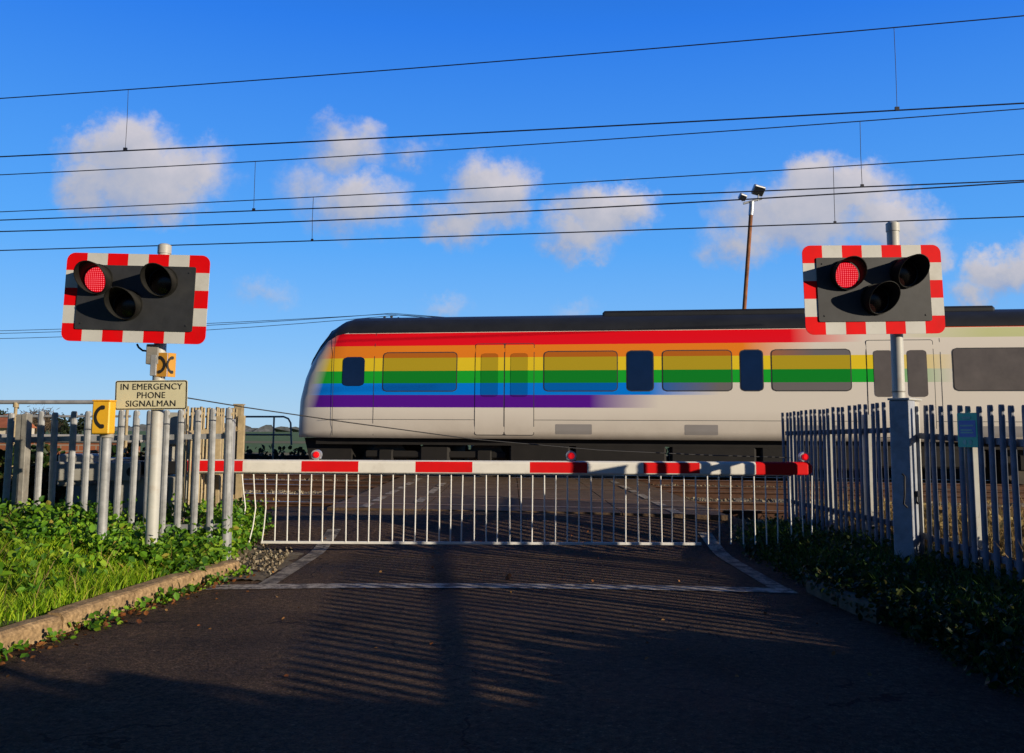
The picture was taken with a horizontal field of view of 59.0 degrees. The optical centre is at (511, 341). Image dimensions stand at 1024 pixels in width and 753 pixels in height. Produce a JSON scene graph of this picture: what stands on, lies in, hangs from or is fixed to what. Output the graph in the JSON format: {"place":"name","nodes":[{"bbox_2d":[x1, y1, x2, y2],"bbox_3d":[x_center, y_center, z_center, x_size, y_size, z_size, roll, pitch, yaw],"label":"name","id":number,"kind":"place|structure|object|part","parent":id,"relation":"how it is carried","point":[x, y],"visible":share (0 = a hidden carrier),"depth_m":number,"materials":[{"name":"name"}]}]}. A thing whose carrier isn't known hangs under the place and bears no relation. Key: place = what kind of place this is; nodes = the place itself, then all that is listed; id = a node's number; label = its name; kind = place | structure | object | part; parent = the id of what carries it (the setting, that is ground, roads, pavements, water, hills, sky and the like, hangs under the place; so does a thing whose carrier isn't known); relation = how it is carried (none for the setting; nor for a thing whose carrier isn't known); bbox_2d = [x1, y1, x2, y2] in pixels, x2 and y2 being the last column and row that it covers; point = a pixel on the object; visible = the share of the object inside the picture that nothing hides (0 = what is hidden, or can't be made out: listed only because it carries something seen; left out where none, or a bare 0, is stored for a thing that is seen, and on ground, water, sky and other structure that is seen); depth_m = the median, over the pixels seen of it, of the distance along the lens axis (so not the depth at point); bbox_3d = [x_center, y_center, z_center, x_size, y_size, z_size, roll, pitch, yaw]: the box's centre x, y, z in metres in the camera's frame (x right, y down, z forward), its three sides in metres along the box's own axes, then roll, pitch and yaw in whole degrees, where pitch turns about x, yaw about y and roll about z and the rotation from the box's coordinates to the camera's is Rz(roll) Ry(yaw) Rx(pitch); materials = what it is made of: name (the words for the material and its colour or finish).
{"place":"outdoors","nodes":[
{"label":"outdoors","id":0,"kind":"place"},
{"bbox_2d":[0,414,36,433],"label":"house","id":1,"kind":"structure","parent":0,"point":[3,424],"depth_m":147.49,"materials":[{"name":"white tile"}]},
{"bbox_2d":[73,457,130,513],"bbox_3d":[-4.761,1.827,10.467,0.600,0.950,0.480,0,-6,0],"label":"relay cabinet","id":2,"kind":"object","parent":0,"point":[91,492],"visible":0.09,"depth_m":10.27,"materials":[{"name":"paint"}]},
{"bbox_3d":[-4.761,1.810,10.249,0.460,0.780,0.032,0,-6,0],"label":"door","id":3,"kind":"part","parent":2,"relation":"part of","materials":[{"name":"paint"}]},
{"bbox_2d":[36,430,315,440],"bbox_3d":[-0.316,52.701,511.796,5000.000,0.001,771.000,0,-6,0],"label":"field","id":4,"kind":"structure","parent":0,"point":[295,436],"depth_m":214.25,"materials":[{"name":"green plant"}]},
{"bbox_2d":[0,407,18,414],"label":"tree","id":5,"kind":"object","parent":4,"relation":"on","point":[2,412],"visible":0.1,"depth_m":191.10,"materials":[{"name":"green plant"}]},
{"bbox_2d":[20,404,58,433],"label":"tree","id":6,"kind":"object","parent":4,"relation":"on","point":[35,423],"visible":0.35,"depth_m":168.50,"materials":[{"name":"green plant"}]},
{"bbox_2d":[36,414,68,433],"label":"tree","id":7,"kind":"object","parent":4,"relation":"on","point":[59,420],"visible":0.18,"depth_m":183.22,"materials":[{"name":"green plant"}]},
{"bbox_2d":[49,421,82,433],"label":"tree","id":8,"kind":"object","parent":4,"relation":"on","point":[59,428],"visible":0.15,"depth_m":178.58,"materials":[{"name":"green plant"}]},
{"bbox_2d":[59,413,98,434],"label":"tree","id":9,"kind":"object","parent":4,"relation":"on","point":[80,428],"visible":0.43,"depth_m":172.93,"materials":[{"name":"green plant"}]},
{"bbox_2d":[46,423,298,431],"bbox_3d":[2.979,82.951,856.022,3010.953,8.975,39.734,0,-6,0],"label":"distant woods","id":10,"kind":"object","parent":4,"relation":"on","point":[266,428],"visible":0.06,"depth_m":855.88,"materials":[{"name":"green plant"}]},
{"bbox_2d":[142,440,305,442],"bbox_3d":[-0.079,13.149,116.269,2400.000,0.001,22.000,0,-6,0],"label":"field","id":11,"kind":"structure","parent":0,"point":[144,441],"depth_m":114.13,"materials":[{"name":"green plant"}]},
{"bbox_2d":[140,443,668,454],"bbox_3d":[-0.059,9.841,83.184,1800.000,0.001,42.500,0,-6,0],"label":"field","id":12,"kind":"structure","parent":0,"point":[252,446],"depth_m":84.42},
{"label":"telegraph pole","id":13,"kind":"object","parent":12,"relation":"on","visible":0},
{"bbox_2d":[0,315,417,338],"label":"power line","id":14,"kind":"object","parent":13,"relation":"hanging from","point":[246,327],"visible":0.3,"depth_m":79.45,"materials":[{"name":"metal"}]},
{"bbox_2d":[2,314,430,330],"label":"power line","id":15,"kind":"object","parent":13,"relation":"hanging from","point":[254,321],"visible":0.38,"depth_m":79.29,"materials":[{"name":"metal"}]},
{"bbox_2d":[0,313,438,333],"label":"power line","id":16,"kind":"object","parent":13,"relation":"hanging from","point":[261,322],"visible":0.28,"depth_m":79.37,"materials":[{"name":"metal"}]},
{"bbox_2d":[142,452,667,455],"bbox_3d":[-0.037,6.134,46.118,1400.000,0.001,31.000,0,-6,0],"label":"field","id":17,"kind":"structure","parent":0,"point":[285,453],"depth_m":59.07,"materials":[{"name":"green plant"}]},
{"bbox_2d":[0,475,1023,752],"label":"road","id":18,"kind":"structure","parent":0,"point":[170,679],"depth_m":5.20,"materials":[{"name":"grey asphalt"}]},
{"bbox_2d":[0,505,212,613],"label":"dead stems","id":19,"kind":"object","parent":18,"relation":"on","point":[74,581],"visible":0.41,"depth_m":6.90,"materials":[{"name":"plant"}]},
{"bbox_2d":[0,560,239,650],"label":"kerb","id":20,"kind":"structure","parent":18,"relation":"on","point":[34,629],"depth_m":6.46,"materials":[{"name":"concrete"}]},
{"bbox_2d":[61,243,209,544],"bbox_3d":[-3.372,0.621,7.956,1.319,3.067,0.461,0,-6,0],"label":"crossing signal","id":21,"kind":"object","parent":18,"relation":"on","point":[159,299],"visible":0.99,"depth_m":8.08,"materials":[{"name":"paint"}]},
{"bbox_2d":[115,380,187,409],"bbox_3d":[-3.210,0.481,8.068,0.635,0.262,0.024,0,-6,-2],"label":"emergency sign","id":22,"kind":"object","parent":21,"relation":"attached to","point":[151,395],"visible":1,"depth_m":8.06,"materials":[{"name":"beige metal"}]},
{"bbox_2d":[150,353,175,376],"bbox_3d":[-3.135,0.214,8.137,0.198,0.216,0.089,0,-6,0],"label":"phone plate","id":23,"kind":"object","parent":21,"relation":"attached to","point":[163,367],"visible":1,"depth_m":8.11,"materials":[{"name":"yellow metal"}]},
{"bbox_2d":[187,397,786,457],"bbox_3d":[0.155,1.012,10.132,7.818,0.649,0.254,3,-7,-29],"label":"slack cable","id":24,"kind":"object","parent":21,"relation":"hanging from","point":[470,438],"visible":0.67,"depth_m":9.88,"materials":[{"name":"black rubber"}]},
{"bbox_2d":[259,529,340,583],"bbox_3d":[-2.133,2.187,9.388,0.160,0.159,3.000,0,-6,0],"label":"edge line","id":25,"kind":"object","parent":18,"relation":"on","point":[317,550],"visible":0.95,"depth_m":9.32,"materials":[{"name":"white paint"}]},
{"bbox_2d":[0,531,871,676],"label":"leaf litter","id":26,"kind":"object","parent":18,"relation":"on","point":[42,643],"visible":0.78,"depth_m":6.41,"materials":[{"name":"brown plant"}]},
{"bbox_2d":[202,583,796,592],"bbox_3d":[-0.113,2.108,7.749,5.042,0.031,0.240,0,-6,0],"label":"stop line","id":27,"kind":"object","parent":18,"relation":"on","point":[505,585],"visible":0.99,"depth_m":7.75,"materials":[{"name":"paint"}]},
{"bbox_2d":[505,573,510,579],"bbox_3d":[-0.034,2.085,8.015,0.044,0.060,0.069,5,-7,-38],"label":"fallen leaf","id":28,"kind":"object","parent":18,"relation":"on","point":[508,577],"visible":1,"depth_m":8.02,"materials":[{"name":"brown plant"}]},
{"bbox_2d":[405,474,631,478],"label":"crossing deck","id":29,"kind":"structure","parent":18,"relation":"on","point":[575,476],"depth_m":21.25,"materials":[{"name":"grey concrete"}]},
{"bbox_2d":[394,476,647,484],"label":"crossing deck","id":30,"kind":"structure","parent":18,"relation":"on","point":[524,480],"depth_m":19.21,"materials":[{"name":"grey concrete"}]},
{"bbox_2d":[382,482,659,489],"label":"crossing deck","id":31,"kind":"structure","parent":18,"relation":"on","point":[548,486],"depth_m":17.36,"materials":[{"name":"grey concrete"}]},
{"bbox_2d":[359,486,688,500],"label":"crossing deck","id":32,"kind":"structure","parent":18,"relation":"on","point":[526,493],"depth_m":15.25,"materials":[{"name":"grey concrete"}]},
{"bbox_2d":[428,487,440,492],"bbox_3d":[-1.366,2.607,15.831,0.130,0.001,1.600,0,-6,0],"label":"edge line","id":33,"kind":"object","parent":32,"relation":"on","point":[434,490],"visible":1,"depth_m":15.76,"materials":[{"name":"paint"}]},
{"bbox_2d":[638,494,652,498],"bbox_3d":[2.135,2.508,14.636,0.130,0.001,1.100,0,-6,0],"label":"edge line","id":34,"kind":"object","parent":32,"relation":"on","point":[644,496],"visible":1,"depth_m":14.59,"materials":[{"name":"paint"}]},
{"bbox_2d":[341,496,709,508],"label":"crossing deck","id":35,"kind":"structure","parent":18,"relation":"on","point":[537,502],"depth_m":13.34,"materials":[{"name":"grey concrete"}]},
{"bbox_2d":[372,496,385,500],"bbox_3d":[-2.014,2.396,13.769,0.130,0.001,0.950,0,-6,0],"label":"edge line","id":36,"kind":"object","parent":35,"relation":"on","point":[378,498],"visible":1,"depth_m":13.81,"materials":[{"name":"paint"}]},
{"bbox_2d":[414,497,426,501],"bbox_3d":[-1.364,2.388,13.642,0.130,0.001,1.000,0,-6,0],"label":"edge line","id":37,"kind":"object","parent":35,"relation":"on","point":[421,499],"visible":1,"depth_m":13.66,"materials":[{"name":"paint"}]},
{"bbox_2d":[651,501,667,505],"bbox_3d":[2.136,2.356,13.118,0.130,0.001,0.950,0,-6,0],"label":"edge line","id":38,"kind":"object","parent":35,"relation":"on","point":[657,502],"visible":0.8,"depth_m":13.17,"materials":[{"name":"paint"}]},
{"bbox_2d":[327,503,727,520],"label":"crossing deck","id":39,"kind":"structure","parent":18,"relation":"on","point":[712,514],"depth_m":12.08,"materials":[{"name":"grey concrete"}]},
{"bbox_2d":[666,509,681,512],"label":"edge line","id":40,"kind":"object","parent":39,"relation":"on","point":[675,511],"visible":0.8,"depth_m":11.85,"materials":[{"name":"paint"}]},
{"bbox_2d":[698,532,785,587],"bbox_3d":[2.307,2.215,9.347,0.160,0.152,3.000,0,-6,0],"label":"edge line","id":41,"kind":"object","parent":18,"relation":"on","point":[716,548],"visible":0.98,"depth_m":9.36,"materials":[{"name":"white paint"}]},
{"bbox_2d":[806,579,889,623],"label":"kerb","id":42,"kind":"structure","parent":18,"relation":"on","point":[840,603],"depth_m":6.89,"materials":[{"name":"grey concrete"}]},
{"bbox_2d":[0,15,1023,156],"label":"overhead line","id":43,"kind":"object","parent":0,"point":[895,108],"visible":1,"depth_m":13.98,"materials":[{"name":"metal"}]},
{"bbox_2d":[0,108,1023,220],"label":"overhead line","id":44,"kind":"object","parent":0,"point":[860,186],"visible":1,"depth_m":17.93,"materials":[{"name":"metal"}]},
{"bbox_2d":[0,181,1023,231],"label":"feeder wire","id":45,"kind":"object","parent":44,"relation":"hanging from","point":[526,210],"visible":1,"depth_m":16.86,"materials":[{"name":"black metal"}]},
{"bbox_2d":[0,154,1023,250],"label":"overhead line","id":46,"kind":"object","parent":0,"point":[834,222],"visible":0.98,"depth_m":21.91,"materials":[{"name":"metal"}]},
{"bbox_2d":[0,440,1023,674],"bbox_3d":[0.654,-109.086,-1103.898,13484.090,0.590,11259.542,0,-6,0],"label":"ground","id":47,"kind":"structure","parent":0,"point":[51,609],"depth_m":6.03,"materials":[{"name":"soil"}]},
{"bbox_2d":[11,414,32,512],"bbox_3d":[-4.777,1.446,8.794,0.110,1.475,0.106,0,-6,0],"label":"fence post","id":48,"kind":"object","parent":47,"relation":"on","point":[21,463],"visible":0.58,"depth_m":8.79,"materials":[{"name":"metal"}]},
{"bbox_2d":[0,400,130,499],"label":"handrail","id":49,"kind":"object","parent":47,"relation":"on","point":[15,403],"visible":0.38,"depth_m":11.35,"materials":[{"name":"metal"}]},
{"bbox_2d":[0,434,143,508],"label":"brick wall","id":50,"kind":"structure","parent":47,"relation":"on","point":[94,445],"depth_m":11.55,"materials":[{"name":"brick"}]},
{"bbox_2d":[0,442,144,508],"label":"ivy","id":51,"kind":"object","parent":47,"relation":"on","point":[46,460],"visible":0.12,"depth_m":11.15,"materials":[{"name":"green plant"}]},
{"bbox_2d":[91,400,116,539],"bbox_3d":[-3.578,1.276,7.885,0.168,1.522,0.168,0,-6,0],"label":"emergency phone","id":52,"kind":"object","parent":47,"relation":"on","point":[103,419],"visible":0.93,"depth_m":7.88,"materials":[{"name":"metal"}]},
{"bbox_2d":[0,520,235,626],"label":"verge grass","id":53,"kind":"structure","parent":47,"relation":"on","point":[128,577],"depth_m":6.93,"materials":[{"name":"green plant"}]},
{"bbox_2d":[0,408,235,559],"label":"palisade fence","id":54,"kind":"object","parent":47,"relation":"on","point":[135,437],"visible":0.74,"depth_m":8.92,"materials":[{"name":"metal"}]},
{"bbox_2d":[56,412,190,521],"bbox_3d":[-4.264,1.542,9.949,1.290,1.520,0.688,0,-6,0],"label":"barrier machine","id":55,"kind":"object","parent":47,"relation":"on","point":[61,470],"visible":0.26,"depth_m":9.75,"materials":[{"name":"paint"}]},
{"bbox_2d":[123,450,812,544],"bbox_3d":[-0.514,1.701,9.882,7.595,1.023,0.145,0,-6,0],"label":"crossing barrier","id":56,"kind":"object","parent":55,"relation":"attached to","point":[316,465],"visible":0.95,"depth_m":9.86,"materials":[{"name":"white metal"}]},
{"bbox_2d":[0,492,274,661],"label":"verge weeds","id":57,"kind":"object","parent":47,"relation":"on","point":[125,536],"visible":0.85,"depth_m":7.93,"materials":[{"name":"green plant"}]},
{"bbox_2d":[181,406,245,523],"bbox_3d":[-3.433,1.651,10.468,0.150,1.816,2.870,1,-6,-6],"label":"palisade fence","id":58,"kind":"object","parent":47,"relation":"on","point":[220,443],"visible":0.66,"depth_m":10.24,"materials":[{"name":"beige metal"}]},
{"bbox_2d":[233,404,244,493],"bbox_3d":[-3.640,1.672,11.991,0.130,1.675,0.116,0,-6,0],"label":"fence post","id":59,"kind":"object","parent":47,"relation":"on","point":[240,411],"visible":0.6,"depth_m":12.01,"materials":[{"name":"wood"}]},
{"bbox_2d":[187,416,291,459],"bbox_3d":[-7.678,3.073,25.014,3.215,2.031,0.049,0,-6,0],"label":"handrail","id":60,"kind":"object","parent":47,"relation":"on","point":[274,434],"visible":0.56,"depth_m":25.05,"materials":[{"name":"metal"}]},
{"bbox_2d":[224,543,303,580],"bbox_3d":[-2.886,2.231,10.026,1.455,0.238,3.900,0,-6,0],"label":"dirt shoulder","id":61,"kind":"object","parent":47,"relation":"on","point":[261,575],"visible":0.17,"depth_m":9.15},
{"bbox_2d":[231,542,292,574],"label":"loose stones","id":62,"kind":"object","parent":61,"relation":"on","point":[254,563],"visible":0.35,"depth_m":9.28,"materials":[{"name":"grey gravel"}]},
{"bbox_2d":[140,444,987,479],"bbox_3d":[0.508,3.529,25.316,45.159,1.282,1.121,0,-6,0],"label":"lineside hedge","id":63,"kind":"object","parent":47,"relation":"on","point":[249,454],"visible":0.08,"depth_m":25.12,"materials":[{"name":"green plant"}]},
{"bbox_2d":[187,474,1023,490],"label":"railway track","id":64,"kind":"structure","parent":47,"relation":"on","point":[724,481],"depth_m":20.81,"materials":[{"name":"rusty steel"}]},
{"bbox_2d":[299,306,1023,483],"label":"passenger train","id":65,"kind":"object","parent":64,"relation":"on","point":[734,383],"visible":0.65,"depth_m":19.88,"materials":[{"name":"multicoloured metal"}]},
{"bbox_3d":[-3.637,0.697,20.809,0.520,0.670,0.023,-1,-6,9],"label":"cab window","id":66,"kind":"part","parent":65,"relation":"part of","materials":[{"name":"blue glass"}]},
{"bbox_3d":[-2.096,0.697,20.567,1.744,0.904,0.034,-1,-6,9],"label":"window frame","id":67,"kind":"part","parent":65,"relation":"part of","materials":[{"name":"rubber"}]},
{"bbox_3d":[1.517,0.662,20.000,1.644,0.904,0.034,-1,-6,9],"label":"window frame","id":68,"kind":"part","parent":65,"relation":"part of","materials":[{"name":"rubber"}]},
{"bbox_3d":[2.799,0.650,19.800,0.594,0.904,0.034,-1,-6,9],"label":"window frame","id":69,"kind":"part","parent":65,"relation":"part of","materials":[{"name":"glass"}]},
{"bbox_3d":[4.011,0.638,19.610,1.494,0.904,0.034,-1,-6,9],"label":"window frame","id":70,"kind":"part","parent":65,"relation":"part of","materials":[{"name":"rubber"}]},
{"bbox_3d":[5.140,0.627,19.433,0.494,0.904,0.034,-1,-6,9],"label":"window frame","id":71,"kind":"part","parent":65,"relation":"part of","materials":[{"name":"glass"}]},
{"bbox_3d":[6.351,0.616,19.243,1.644,0.904,0.034,-1,-6,9],"label":"window frame","id":72,"kind":"part","parent":65,"relation":"part of","materials":[{"name":"glass"}]},
{"bbox_3d":[10.007,0.580,18.670,1.744,0.904,0.034,-1,-6,9],"label":"window frame","id":73,"kind":"part","parent":65,"relation":"part of","materials":[{"name":"glass"}]},
{"bbox_2d":[202,492,1023,521],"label":"railway track","id":74,"kind":"structure","parent":47,"relation":"on","point":[736,509],"depth_m":13.55,"materials":[{"name":"rusty steel"}]},
{"bbox_2d":[222,479,1023,506],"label":"railway track","id":75,"kind":"structure","parent":47,"relation":"on","point":[736,493],"depth_m":17.17,"materials":[{"name":"rusty steel"}]},
{"bbox_2d":[738,184,765,308],"bbox_3d":[7.854,-0.366,30.107,1.356,9.887,0.365,0,-6,0],"label":"floodlight pole","id":76,"kind":"object","parent":47,"relation":"on","point":[756,187],"visible":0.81,"depth_m":30.46,"materials":[{"name":"metal"}]},
{"bbox_2d":[781,402,892,555],"bbox_3d":[3.650,1.640,10.077,0.155,1.845,3.816,0,-6,0],"label":"palisade fence","id":77,"kind":"object","parent":47,"relation":"on","point":[867,432],"visible":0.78,"depth_m":9.88,"materials":[{"name":"metal"}]},
{"bbox_2d":[690,499,1012,530],"bbox_3d":[31.359,2.686,12.718,59.759,0.130,11.449,-1,-6,9],"label":"ballast bed","id":78,"kind":"object","parent":47,"relation":"on","point":[750,500],"visible":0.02,"depth_m":15.50,"materials":[{"name":"gravel"}]},
{"bbox_2d":[711,514,1023,698],"bbox_3d":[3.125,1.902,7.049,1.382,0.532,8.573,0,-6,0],"label":"shaded weeds","id":79,"kind":"object","parent":47,"relation":"on","point":[909,612],"visible":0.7,"depth_m":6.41,"materials":[{"name":"green plant"}]},
{"bbox_2d":[887,398,924,567],"bbox_3d":[3.543,1.339,8.096,0.200,1.649,0.403,-4,-7,40],"label":"signal post","id":80,"kind":"object","parent":47,"relation":"on","point":[905,495],"visible":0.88,"depth_m":7.99,"materials":[{"name":"metal"}]},
{"bbox_2d":[802,221,944,397],"bbox_3d":[3.234,0.563,7.963,1.288,3.363,0.466,0,-6,0],"label":"crossing signal","id":81,"kind":"object","parent":80,"relation":"attached to","point":[893,287],"visible":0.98,"depth_m":8.10,"materials":[{"name":"paint"}]},
{"bbox_2d":[791,488,1023,580],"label":"dry grass","id":82,"kind":"structure","parent":47,"relation":"on","point":[1001,533],"depth_m":8.43,"materials":[{"name":"brown plant"}]},
{"bbox_2d":[915,404,1023,592],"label":"palisade fence","id":83,"kind":"object","parent":47,"relation":"on","point":[973,481],"visible":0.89,"depth_m":7.19,"materials":[{"name":"metal"}]},
{"bbox_2d":[957,413,977,447],"bbox_3d":[3.592,0.702,7.147,0.008,0.270,0.215,2,-6,-14],"label":"fence notice","id":84,"kind":"object","parent":83,"relation":"attached to","point":[967,428],"visible":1,"depth_m":7.14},
{"bbox_2d":[0,0,1023,427],"label":"sky","id":85,"kind":"structure","parent":0,"point":[47,47],"materials":[{"name":"blue"}]},
{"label":"ballast bed","id":86,"kind":"structure","parent":0,"visible":0},
{"bbox_2d":[243,478,960,526],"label":"ballast stones","id":87,"kind":"object","parent":86,"relation":"on","point":[271,491],"visible":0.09,"depth_m":16.51,"materials":[{"name":"gravel"}]}
]}

